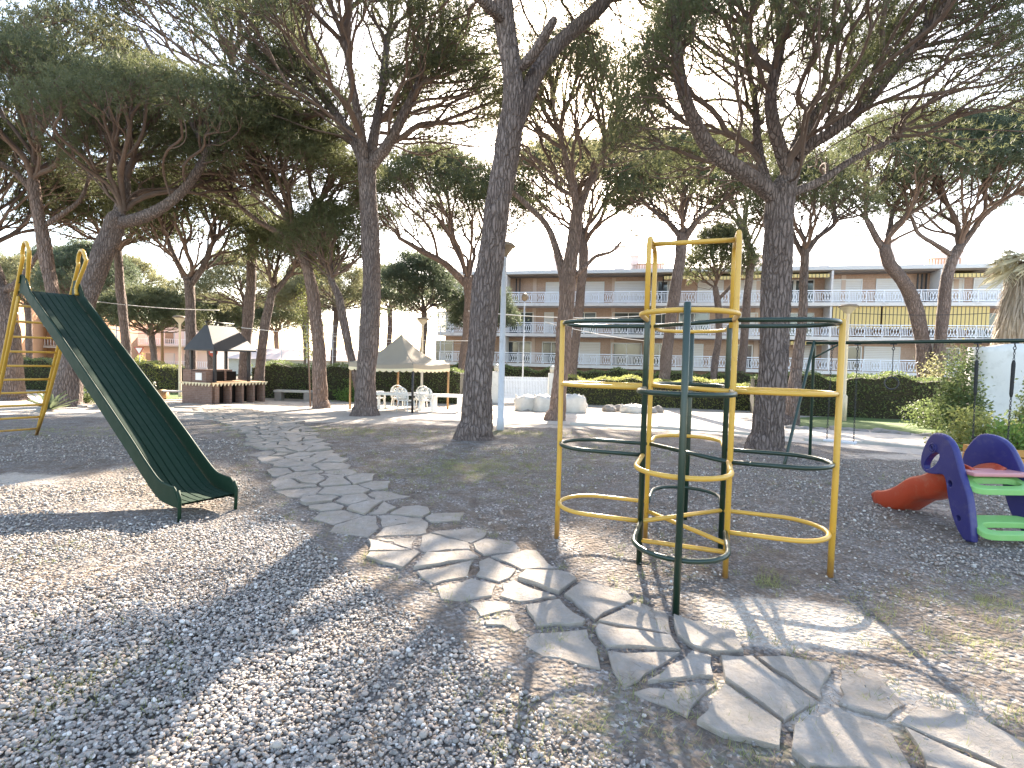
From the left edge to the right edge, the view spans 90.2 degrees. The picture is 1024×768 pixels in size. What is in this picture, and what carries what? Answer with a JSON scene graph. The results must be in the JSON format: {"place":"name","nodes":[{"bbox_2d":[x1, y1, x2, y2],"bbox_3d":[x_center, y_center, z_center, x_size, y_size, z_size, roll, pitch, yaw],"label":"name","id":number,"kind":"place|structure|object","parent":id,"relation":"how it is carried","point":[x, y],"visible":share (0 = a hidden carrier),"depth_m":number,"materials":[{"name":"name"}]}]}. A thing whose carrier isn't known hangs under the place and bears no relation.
{"place":"outdoors","nodes":[
{"label":"outdoors","id":0,"kind":"place"},
{"bbox_2d":[166,393,181,398],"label":"lawn","id":1,"kind":"structure","parent":0,"point":[173,395],"depth_m":25.06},
{"bbox_2d":[172,316,184,396],"bbox_3d":[-16.262,-1.287,24.985,0.707,4.097,0.612,1,2,0],"label":"street lamp","id":2,"kind":"object","parent":1,"relation":"on","point":[179,319],"visible":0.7,"depth_m":24.94,"materials":[{"name":"white metal"}]},
{"bbox_2d":[138,319,253,368],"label":"house","id":3,"kind":"structure","parent":0,"point":[171,343],"depth_m":77.78,"materials":[{"name":"orange concrete"}]},
{"bbox_2d":[281,324,461,365],"bbox_3d":[-8.773,-1.550,31.972,12.455,4.200,0.052,2,2,9],"label":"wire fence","id":4,"kind":"object","parent":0,"point":[385,334],"visible":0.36,"depth_m":31.77,"materials":[{"name":"metal"}]},
{"bbox_2d":[0,374,1023,767],"bbox_3d":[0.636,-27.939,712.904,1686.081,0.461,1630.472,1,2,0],"label":"ground","id":5,"kind":"structure","parent":0,"point":[350,442],"depth_m":4.06,"materials":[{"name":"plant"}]},
{"bbox_2d":[11,293,46,360],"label":"apartment building","id":6,"kind":"structure","parent":5,"relation":"on","point":[39,330],"depth_m":59.20,"materials":[{"name":"paint"}]},
{"bbox_2d":[0,253,70,358],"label":"pine tree","id":7,"kind":"object","parent":5,"relation":"on","point":[10,264],"visible":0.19,"depth_m":43.17,"materials":[{"name":"green plant"}]},
{"bbox_2d":[27,390,78,409],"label":"agave","id":8,"kind":"object","parent":5,"relation":"on","point":[53,402],"visible":0.76,"depth_m":15.51,"materials":[{"name":"green plant"}]},
{"bbox_2d":[23,355,85,389],"bbox_3d":[-25.951,-0.625,28.022,7.336,2.030,1.295,1,2,-16],"label":"hedge","id":9,"kind":"object","parent":5,"relation":"on","point":[36,372],"visible":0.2,"depth_m":27.65,"materials":[{"name":"green plant"}]},
{"bbox_2d":[0,104,114,400],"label":"pine tree","id":10,"kind":"object","parent":5,"relation":"on","point":[6,289],"visible":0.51,"depth_m":19.81,"materials":[{"name":"green plant"}]},
{"bbox_2d":[24,237,144,296],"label":"pine tree","id":11,"kind":"object","parent":5,"relation":"on","point":[65,257],"visible":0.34,"depth_m":40.09,"materials":[{"name":"green plant"}]},
{"bbox_2d":[43,316,137,360],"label":"apartment building","id":12,"kind":"structure","parent":5,"relation":"on","point":[50,346],"depth_m":68.35,"materials":[{"name":"paint"}]},
{"bbox_2d":[0,6,193,345],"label":"pine tree","id":13,"kind":"object","parent":5,"relation":"on","point":[14,44],"visible":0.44,"depth_m":17.73,"materials":[{"name":"green plant"}]},
{"bbox_2d":[0,155,197,356],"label":"pine tree","id":14,"kind":"object","parent":5,"relation":"on","point":[121,298],"visible":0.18,"depth_m":23.90,"materials":[{"name":"green plant"}]},
{"bbox_2d":[0,0,206,176],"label":"pine tree","id":15,"kind":"object","parent":5,"relation":"on","point":[69,15],"visible":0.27,"depth_m":20.14,"materials":[{"name":"green plant"}]},
{"bbox_2d":[0,240,237,521],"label":"playground slide","id":16,"kind":"object","parent":5,"relation":"on","point":[175,467],"visible":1,"depth_m":6.67,"materials":[{"name":"paint"}]},
{"bbox_2d":[71,250,180,294],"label":"pine tree","id":17,"kind":"object","parent":5,"relation":"on","point":[148,270],"visible":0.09,"depth_m":56.86,"materials":[{"name":"green plant"}]},
{"bbox_2d":[95,282,213,360],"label":"pine tree","id":18,"kind":"object","parent":5,"relation":"on","point":[149,296],"visible":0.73,"depth_m":34.25,"materials":[{"name":"green plant"}]},
{"bbox_2d":[136,360,184,392],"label":"hedge","id":19,"kind":"object","parent":5,"relation":"on","point":[162,376],"visible":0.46,"depth_m":27.82,"materials":[{"name":"green plant"}]},
{"bbox_2d":[0,28,357,406],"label":"pine tree","id":20,"kind":"object","parent":5,"relation":"on","point":[127,88],"visible":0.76,"depth_m":15.89,"materials":[{"name":"green plant"}]},
{"bbox_2d":[90,160,283,368],"bbox_3d":[-14.703,-4.635,23.152,8.460,11.029,8.386,1,2,0],"label":"pine tree","id":21,"kind":"object","parent":5,"relation":"on","point":[232,217],"visible":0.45,"depth_m":22.88,"materials":[{"name":"green plant"}]},
{"bbox_2d":[65,0,329,379],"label":"pine tree","id":22,"kind":"object","parent":5,"relation":"on","point":[140,15],"visible":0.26,"depth_m":24.53,"materials":[{"name":"green plant"}]},
{"bbox_2d":[154,290,260,368],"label":"pine tree","id":23,"kind":"object","parent":5,"relation":"on","point":[228,316],"visible":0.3,"depth_m":48.02,"materials":[{"name":"green plant"}]},
{"bbox_2d":[179,321,267,403],"bbox_3d":[-12.368,-0.921,21.955,2.020,3.422,2.710,2,3,23],"label":"barbecue shelter","id":24,"kind":"object","parent":5,"relation":"on","point":[214,385],"visible":0.95,"depth_m":21.28,"materials":[{"name":"grey brick"}]},
{"bbox_2d":[162,246,298,367],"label":"pine tree","id":25,"kind":"object","parent":5,"relation":"on","point":[214,277],"visible":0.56,"depth_m":38.20,"materials":[{"name":"green plant"}]},
{"bbox_2d":[137,81,393,408],"bbox_3d":[-9.053,-4.839,19.706,9.082,11.830,9.540,1,2,0],"label":"pine tree","id":26,"kind":"object","parent":5,"relation":"on","point":[190,147],"visible":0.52,"depth_m":17.79,"materials":[{"name":"green plant"}]},
{"bbox_2d":[292,270,320,406],"bbox_3d":[-8.176,-1.775,20.332,1.254,5.478,1.208,1,2,0],"label":"ivy","id":27,"kind":"object","parent":26,"relation":"attached to","point":[307,327],"visible":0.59,"depth_m":20.30,"materials":[{"name":"green plant"}]},
{"bbox_2d":[237,293,329,348],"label":"pine tree","id":28,"kind":"object","parent":5,"relation":"on","point":[279,318],"visible":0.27,"depth_m":63.70,"materials":[{"name":"green plant"}]},
{"bbox_2d":[218,210,352,380],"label":"pine tree","id":29,"kind":"object","parent":5,"relation":"on","point":[265,321],"visible":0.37,"depth_m":23.69,"materials":[{"name":"green plant"}]},
{"bbox_2d":[273,390,312,400],"bbox_3d":[-10.499,0.556,24.555,1.750,0.520,0.500,1,2,-3],"label":"stone bench","id":30,"kind":"object","parent":5,"relation":"on","point":[278,395],"visible":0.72,"depth_m":24.32,"materials":[{"name":"stone"}]},
{"bbox_2d":[228,348,379,374],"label":"house","id":31,"kind":"structure","parent":5,"relation":"on","point":[291,355],"depth_m":59.23,"materials":[{"name":"paint"}]},
{"bbox_2d":[262,265,353,363],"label":"pine tree","id":32,"kind":"object","parent":5,"relation":"on","point":[323,309],"visible":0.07,"depth_m":55.54,"materials":[{"name":"green plant"}]},
{"bbox_2d":[248,189,398,389],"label":"pine tree","id":33,"kind":"object","parent":5,"relation":"on","point":[330,232],"visible":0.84,"depth_m":18.70,"materials":[{"name":"green plant"}]},
{"bbox_2d":[273,258,386,366],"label":"pine tree","id":34,"kind":"object","parent":5,"relation":"on","point":[355,279],"visible":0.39,"depth_m":43.22,"materials":[{"name":"green plant"}]},
{"bbox_2d":[330,379,354,401],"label":"shrub","id":35,"kind":"object","parent":5,"relation":"on","point":[345,394],"visible":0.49,"depth_m":24.74,"materials":[{"name":"green plant"}]},
{"bbox_2d":[251,359,463,403],"bbox_3d":[-7.878,-0.141,26.022,10.848,2.111,1.397,2,2,5],"label":"hedge","id":36,"kind":"object","parent":5,"relation":"on","point":[281,375],"visible":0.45,"depth_m":25.60,"materials":[{"name":"green plant"}]},
{"bbox_2d":[163,0,560,416],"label":"pine tree","id":37,"kind":"object","parent":5,"relation":"on","point":[418,71],"visible":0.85,"depth_m":16.19,"materials":[{"name":"green plant"}]},
{"bbox_2d":[344,262,442,346],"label":"pine tree","id":38,"kind":"object","parent":5,"relation":"on","point":[390,325],"visible":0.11,"depth_m":59.36,"materials":[{"name":"green plant"}]},
{"bbox_2d":[359,247,463,353],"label":"pine tree","id":39,"kind":"object","parent":5,"relation":"on","point":[440,285],"visible":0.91,"depth_m":36.04,"materials":[{"name":"green plant"}]},
{"bbox_2d":[416,317,429,392],"bbox_3d":[-4.366,-1.093,24.780,0.686,4.289,0.594,1,2,0],"label":"street lamp","id":40,"kind":"object","parent":5,"relation":"on","point":[422,321],"visible":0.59,"depth_m":24.69,"materials":[{"name":"white metal"}]},
{"bbox_2d":[343,139,547,372],"bbox_3d":[-3.918,-6.302,29.759,11.749,14.968,11.724,1,2,0],"label":"pine tree","id":41,"kind":"object","parent":5,"relation":"on","point":[458,180],"visible":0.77,"depth_m":28.71,"materials":[{"name":"green plant"}]},
{"bbox_2d":[437,287,528,331],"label":"pine tree","id":42,"kind":"object","parent":5,"relation":"on","point":[456,315],"visible":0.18,"depth_m":37.24,"materials":[{"name":"green plant"}]},
{"bbox_2d":[497,241,515,429],"bbox_3d":[-0.245,-1.155,13.048,0.562,4.891,0.553,1,2,0],"label":"street lamp","id":43,"kind":"object","parent":5,"relation":"on","point":[509,246],"visible":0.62,"depth_m":13.00,"materials":[{"name":"metal"}]},
{"bbox_2d":[0,434,1023,767],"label":"pebbles","id":44,"kind":"object","parent":5,"relation":"on","point":[264,690],"visible":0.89,"depth_m":2.82,"materials":[{"name":"gravel"}]},
{"bbox_2d":[1,419,1023,767],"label":"weeds","id":45,"kind":"object","parent":5,"relation":"on","point":[589,629],"visible":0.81,"depth_m":3.14,"materials":[{"name":"green plant"}]},
{"bbox_2d":[491,364,553,402],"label":"gate","id":46,"kind":"structure","parent":5,"relation":"on","point":[544,387],"depth_m":26.64,"materials":[{"name":"white metal"}]},
{"bbox_2d":[514,394,533,410],"bbox_3d":[0.623,0.769,21.341,1.111,0.688,0.895,0,3,-29],"label":"construction bag","id":47,"kind":"object","parent":5,"relation":"on","point":[524,402],"visible":0.67,"depth_m":20.97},
{"bbox_2d":[348,0,720,440],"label":"pine tree","id":48,"kind":"object","parent":5,"relation":"on","point":[519,96],"visible":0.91,"depth_m":10.82,"materials":[{"name":"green plant"}]},
{"bbox_2d":[533,394,549,411],"bbox_3d":[1.295,0.767,21.043,0.897,0.732,0.713,1,2,-15],"label":"construction bag","id":49,"kind":"object","parent":5,"relation":"on","point":[541,403],"visible":0.73,"depth_m":20.76,"materials":[{"name":"fabric"}]},
{"bbox_2d":[469,6,683,420],"bbox_3d":[1.974,-5.155,16.369,6.866,13.112,6.708,1,2,0],"label":"pine tree","id":50,"kind":"object","parent":5,"relation":"on","point":[568,273],"visible":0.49,"depth_m":15.99,"materials":[{"name":"green plant"}]},
{"bbox_2d":[566,394,587,412],"bbox_3d":[2.413,0.770,21.039,1.403,0.780,1.120,1,2,-5],"label":"construction bag","id":51,"kind":"object","parent":5,"relation":"on","point":[576,403],"visible":0.58,"depth_m":20.60,"materials":[{"name":"fabric"}]},
{"bbox_2d":[487,116,676,377],"bbox_3d":[4.149,-7.471,29.952,12.516,17.326,10.826,2,3,24],"label":"pine tree","id":52,"kind":"object","parent":5,"relation":"on","point":[523,179],"visible":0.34,"depth_m":30.51,"materials":[{"name":"green plant"}]},
{"bbox_2d":[619,403,641,413],"bbox_3d":[5.155,1.030,21.669,0.973,0.377,1.219,4,3,44],"label":"construction bag","id":53,"kind":"object","parent":5,"relation":"on","point":[632,408],"visible":0.73,"depth_m":21.25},
{"bbox_2d":[323,406,964,456],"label":"walkway","id":54,"kind":"structure","parent":5,"relation":"on","point":[524,417],"depth_m":16.04,"materials":[{"name":"concrete"}]},
{"bbox_2d":[348,334,449,412],"bbox_3d":[-4.303,-0.417,19.980,2.966,3.050,2.714,2,3,24],"label":"canopy tent","id":55,"kind":"object","parent":54,"relation":"on","point":[401,353],"visible":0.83,"depth_m":19.26,"materials":[{"name":"beige fabric"}]},
{"bbox_2d":[376,392,427,410],"bbox_3d":[-4.331,0.674,19.650,2.050,0.678,0.800,1,2,-1],"label":"plastic table","id":56,"kind":"object","parent":54,"relation":"on","point":[421,407],"visible":0.46,"depth_m":19.55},
{"bbox_2d":[396,387,415,411],"bbox_3d":[-3.926,0.565,18.806,0.622,0.944,0.599,3,3,25],"label":"plastic chair","id":57,"kind":"object","parent":54,"relation":"on","point":[406,395],"visible":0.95,"depth_m":18.62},
{"bbox_2d":[417,387,432,411],"bbox_3d":[-3.253,0.578,19.103,0.622,0.944,0.599,1,2,-9],"label":"plastic chair","id":58,"kind":"object","parent":54,"relation":"on","point":[426,394],"visible":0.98,"depth_m":18.89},
{"bbox_2d":[431,394,462,411],"bbox_3d":[-2.481,0.731,19.450,1.300,0.658,0.750,2,2,3],"label":"plastic table","id":59,"kind":"object","parent":54,"relation":"on","point":[457,396],"visible":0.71,"depth_m":19.17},
{"bbox_2d":[804,438,962,454],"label":"kerb","id":60,"kind":"structure","parent":54,"relation":"on","point":[877,443],"depth_m":11.70,"materials":[{"name":"concrete"}]},
{"bbox_2d":[566,373,750,410],"bbox_3d":[7.383,0.384,26.537,10.617,1.787,1.388,2,2,11],"label":"hedge","id":61,"kind":"object","parent":5,"relation":"on","point":[598,396],"visible":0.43,"depth_m":26.24,"materials":[{"name":"green plant"}]},
{"bbox_2d":[593,118,763,381],"bbox_3d":[8.498,-6.025,26.897,9.037,14.894,9.304,1,2,0],"label":"pine tree","id":62,"kind":"object","parent":5,"relation":"on","point":[683,232],"visible":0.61,"depth_m":26.51,"materials":[{"name":"green plant"}]},
{"bbox_2d":[570,422,788,437],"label":"kerb","id":63,"kind":"structure","parent":5,"relation":"on","point":[653,427],"depth_m":14.60,"materials":[{"name":"concrete"}]},
{"bbox_2d":[450,362,916,393],"bbox_3d":[9.733,-0.054,34.019,31.236,2.170,1.741,2,2,7],"label":"hedge","id":64,"kind":"object","parent":5,"relation":"on","point":[512,371],"visible":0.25,"depth_m":33.86,"materials":[{"name":"green plant"}]},
{"bbox_2d":[554,230,846,616],"bbox_3d":[1.511,0.194,4.400,1.780,2.859,1.780,0,3,-25],"label":"climbing frame","id":65,"kind":"object","parent":5,"relation":"on","point":[726,390],"visible":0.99,"depth_m":4.19,"materials":[{"name":"yellow paint"}]},
{"bbox_2d":[683,214,762,382],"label":"pine tree","id":66,"kind":"object","parent":5,"relation":"on","point":[702,255],"visible":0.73,"depth_m":32.01,"materials":[{"name":"green plant"}]},
{"bbox_2d":[435,234,1012,380],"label":"apartment building","id":67,"kind":"structure","parent":5,"relation":"on","point":[618,291],"depth_m":46.02,"materials":[{"name":"paint"}]},
{"bbox_2d":[435,340,453,360],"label":"window","id":68,"kind":"structure","parent":67,"relation":"in","point":[444,347],"depth_m":52.66,"materials":[{"name":"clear glass"}]},
{"bbox_2d":[506,341,531,362],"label":"window","id":69,"kind":"structure","parent":67,"relation":"in","point":[514,346],"depth_m":50.96,"materials":[{"name":"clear glass"}]},
{"bbox_2d":[509,312,533,332],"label":"window","id":70,"kind":"structure","parent":67,"relation":"in","point":[528,314],"depth_m":50.72,"materials":[{"name":"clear glass"}]},
{"bbox_2d":[542,342,555,363],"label":"window","id":71,"kind":"structure","parent":67,"relation":"in","point":[547,347],"depth_m":50.33,"materials":[{"name":"beige glass"}]},
{"bbox_2d":[545,282,558,302],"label":"window","id":72,"kind":"structure","parent":67,"relation":"in","point":[554,286],"depth_m":50.03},
{"bbox_2d":[578,342,599,364],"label":"window","id":73,"kind":"structure","parent":67,"relation":"in","point":[583,345],"depth_m":49.47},
{"bbox_2d":[585,282,603,302],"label":"window","id":74,"kind":"structure","parent":67,"relation":"in","point":[590,287],"depth_m":49.18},
{"bbox_2d":[611,343,641,365],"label":"window","id":75,"kind":"structure","parent":67,"relation":"in","point":[630,349],"depth_m":48.70,"materials":[{"name":"beige glass"}]},
{"bbox_2d":[612,312,643,334],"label":"window","id":76,"kind":"structure","parent":67,"relation":"in","point":[617,314],"depth_m":48.62,"materials":[{"name":"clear glass"}]},
{"bbox_2d":[614,281,644,302],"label":"window","id":77,"kind":"structure","parent":67,"relation":"in","point":[631,285],"depth_m":48.44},
{"bbox_2d":[657,281,667,302],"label":"window","id":78,"kind":"structure","parent":67,"relation":"in","point":[659,283],"depth_m":47.83,"materials":[{"name":"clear glass"}]},
{"bbox_2d":[678,313,709,334],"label":"window","id":79,"kind":"structure","parent":67,"relation":"in","point":[694,316],"depth_m":47.24,"materials":[{"name":"grey glass"}]},
{"bbox_2d":[693,344,703,366],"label":"window","id":80,"kind":"structure","parent":67,"relation":"in","point":[697,347],"depth_m":47.33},
{"bbox_2d":[697,280,723,302],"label":"window","id":81,"kind":"structure","parent":67,"relation":"in","point":[702,285],"depth_m":46.96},
{"bbox_2d":[794,279,814,301],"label":"window","id":82,"kind":"structure","parent":67,"relation":"in","point":[811,282],"depth_m":45.16,"materials":[{"name":"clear glass"}]},
{"bbox_2d":[833,279,862,301],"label":"window","id":83,"kind":"structure","parent":67,"relation":"in","point":[856,284],"depth_m":44.43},
{"bbox_2d":[847,346,861,370],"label":"window","id":84,"kind":"structure","parent":67,"relation":"in","point":[852,351],"depth_m":44.58,"materials":[{"name":"beige glass"}]},
{"bbox_2d":[863,346,900,371],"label":"window","id":85,"kind":"structure","parent":67,"relation":"in","point":[877,354],"depth_m":44.12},
{"bbox_2d":[875,279,903,301],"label":"window","id":86,"kind":"structure","parent":67,"relation":"in","point":[886,284],"depth_m":43.83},
{"bbox_2d":[970,313,996,338],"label":"window","id":87,"kind":"structure","parent":67,"relation":"in","point":[993,317],"depth_m":42.36,"materials":[{"name":"white glass"}]},
{"bbox_2d":[972,278,1002,301],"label":"window","id":88,"kind":"structure","parent":67,"relation":"in","point":[976,281],"depth_m":42.32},
{"bbox_2d":[652,117,813,374],"bbox_3d":[13.108,-7.712,33.102,10.521,17.839,11.061,1,2,0],"label":"pine tree","id":89,"kind":"object","parent":5,"relation":"on","point":[744,336],"visible":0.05,"depth_m":32.61,"materials":[{"name":"green plant"}]},
{"bbox_2d":[573,0,1023,451],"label":"pine tree","id":90,"kind":"object","parent":5,"relation":"on","point":[670,37],"visible":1,"depth_m":9.81,"materials":[{"name":"green plant"}]},
{"bbox_2d":[723,145,904,425],"bbox_3d":[9.347,-3.128,16.824,5.147,9.516,5.316,1,2,0],"label":"pine tree","id":91,"kind":"object","parent":5,"relation":"on","point":[804,251],"visible":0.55,"depth_m":16.42,"materials":[{"name":"green plant"}]},
{"bbox_2d":[749,370,945,419],"bbox_3d":[14.528,0.427,22.526,7.265,2.191,1.496,2,2,16],"label":"hedge","id":92,"kind":"object","parent":5,"relation":"on","point":[875,398],"visible":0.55,"depth_m":21.73,"materials":[{"name":"green plant"}]},
{"bbox_2d":[783,338,1023,463],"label":"swing set","id":93,"kind":"object","parent":5,"relation":"on","point":[812,356],"visible":0.88,"depth_m":8.79,"materials":[{"name":"green paint"}]},
{"bbox_2d":[823,344,860,444],"bbox_3d":[5.757,0.166,8.891,0.480,1.711,0.190,4,3,42],"label":"swing","id":94,"kind":"object","parent":93,"relation":"hanging from","point":[826,439],"visible":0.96,"depth_m":8.80,"materials":[{"name":"metal"}]},
{"bbox_2d":[971,343,1018,441],"bbox_3d":[7.162,0.264,7.607,0.492,1.753,0.322,4,3,42],"label":"swing","id":95,"kind":"object","parent":93,"relation":"hanging from","point":[1012,374],"visible":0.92,"depth_m":7.50,"materials":[{"name":"metal"}]},
{"bbox_2d":[795,92,1023,379],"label":"pine tree","id":96,"kind":"object","parent":5,"relation":"on","point":[893,269],"visible":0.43,"depth_m":25.22,"materials":[{"name":"green plant"}]},
{"bbox_2d":[890,397,947,428],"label":"shrub","id":97,"kind":"object","parent":5,"relation":"on","point":[921,412],"visible":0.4,"depth_m":17.09,"materials":[{"name":"green plant"}]},
{"bbox_2d":[859,92,1023,380],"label":"pine tree","id":98,"kind":"object","parent":5,"relation":"on","point":[963,236],"visible":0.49,"depth_m":25.54,"materials":[{"name":"green plant"}]},
{"bbox_2d":[908,329,980,401],"bbox_3d":[20.909,-0.493,24.153,3.056,4.244,3.274,0,3,-30],"label":"shrub","id":99,"kind":"object","parent":5,"relation":"on","point":[933,374],"visible":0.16,"depth_m":24.30,"materials":[{"name":"green plant"}]},
{"bbox_2d":[871,433,1023,542],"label":"toddler slide","id":100,"kind":"object","parent":5,"relation":"on","point":[954,477],"visible":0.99,"depth_m":5.23,"materials":[{"name":"purple plastic"}]},
{"bbox_2d":[923,344,995,434],"bbox_3d":[12.814,0.146,14.608,1.609,2.792,1.639,3,3,37],"label":"shrub","id":101,"kind":"object","parent":5,"relation":"on","point":[955,392],"visible":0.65,"depth_m":14.38,"materials":[{"name":"green plant"}]},
{"bbox_2d":[919,401,1023,451],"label":"shrub","id":102,"kind":"object","parent":5,"relation":"on","point":[961,438],"visible":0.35,"depth_m":10.90,"materials":[{"name":"green plant"}]},
{"bbox_2d":[965,344,1023,426],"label":"white wall","id":103,"kind":"structure","parent":5,"relation":"on","point":[998,359],"depth_m":14.51,"materials":[{"name":"paint"}]},
{"bbox_2d":[975,249,1023,345],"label":"palm tree","id":104,"kind":"object","parent":5,"relation":"on","point":[1009,320],"visible":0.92,"depth_m":15.79,"materials":[{"name":"beige plant"}]},
{"bbox_2d":[979,414,1023,458],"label":"shrub","id":105,"kind":"object","parent":5,"relation":"on","point":[1017,442],"visible":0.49,"depth_m":9.48,"materials":[{"name":"green plant"}]},
{"bbox_2d":[1003,370,1023,431],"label":"shrub","id":106,"kind":"object","parent":5,"relation":"on","point":[1016,413],"visible":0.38,"depth_m":11.98,"materials":[{"name":"green plant"}]},
{"bbox_2d":[0,0,1023,359],"label":"sky","id":107,"kind":"structure","parent":0,"point":[533,250],"materials":[{"name":"white"}]},
{"bbox_2d":[174,405,1023,767],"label":"flagstone path","id":108,"kind":"structure","parent":0,"point":[852,741],"depth_m":3.03,"materials":[{"name":"stone"}]},
{"bbox_2d":[799,417,946,433],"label":"lawn","id":109,"kind":"structure","parent":0,"point":[872,423],"depth_m":17.98,"materials":[{"name":"plant"}]},
{"bbox_2d":[838,304,858,420],"bbox_3d":[12.733,-0.755,19.473,0.749,4.566,0.648,1,2,0],"label":"street lamp","id":110,"kind":"object","parent":109,"relation":"on","point":[848,309],"visible":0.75,"depth_m":19.41,"materials":[{"name":"white metal"}]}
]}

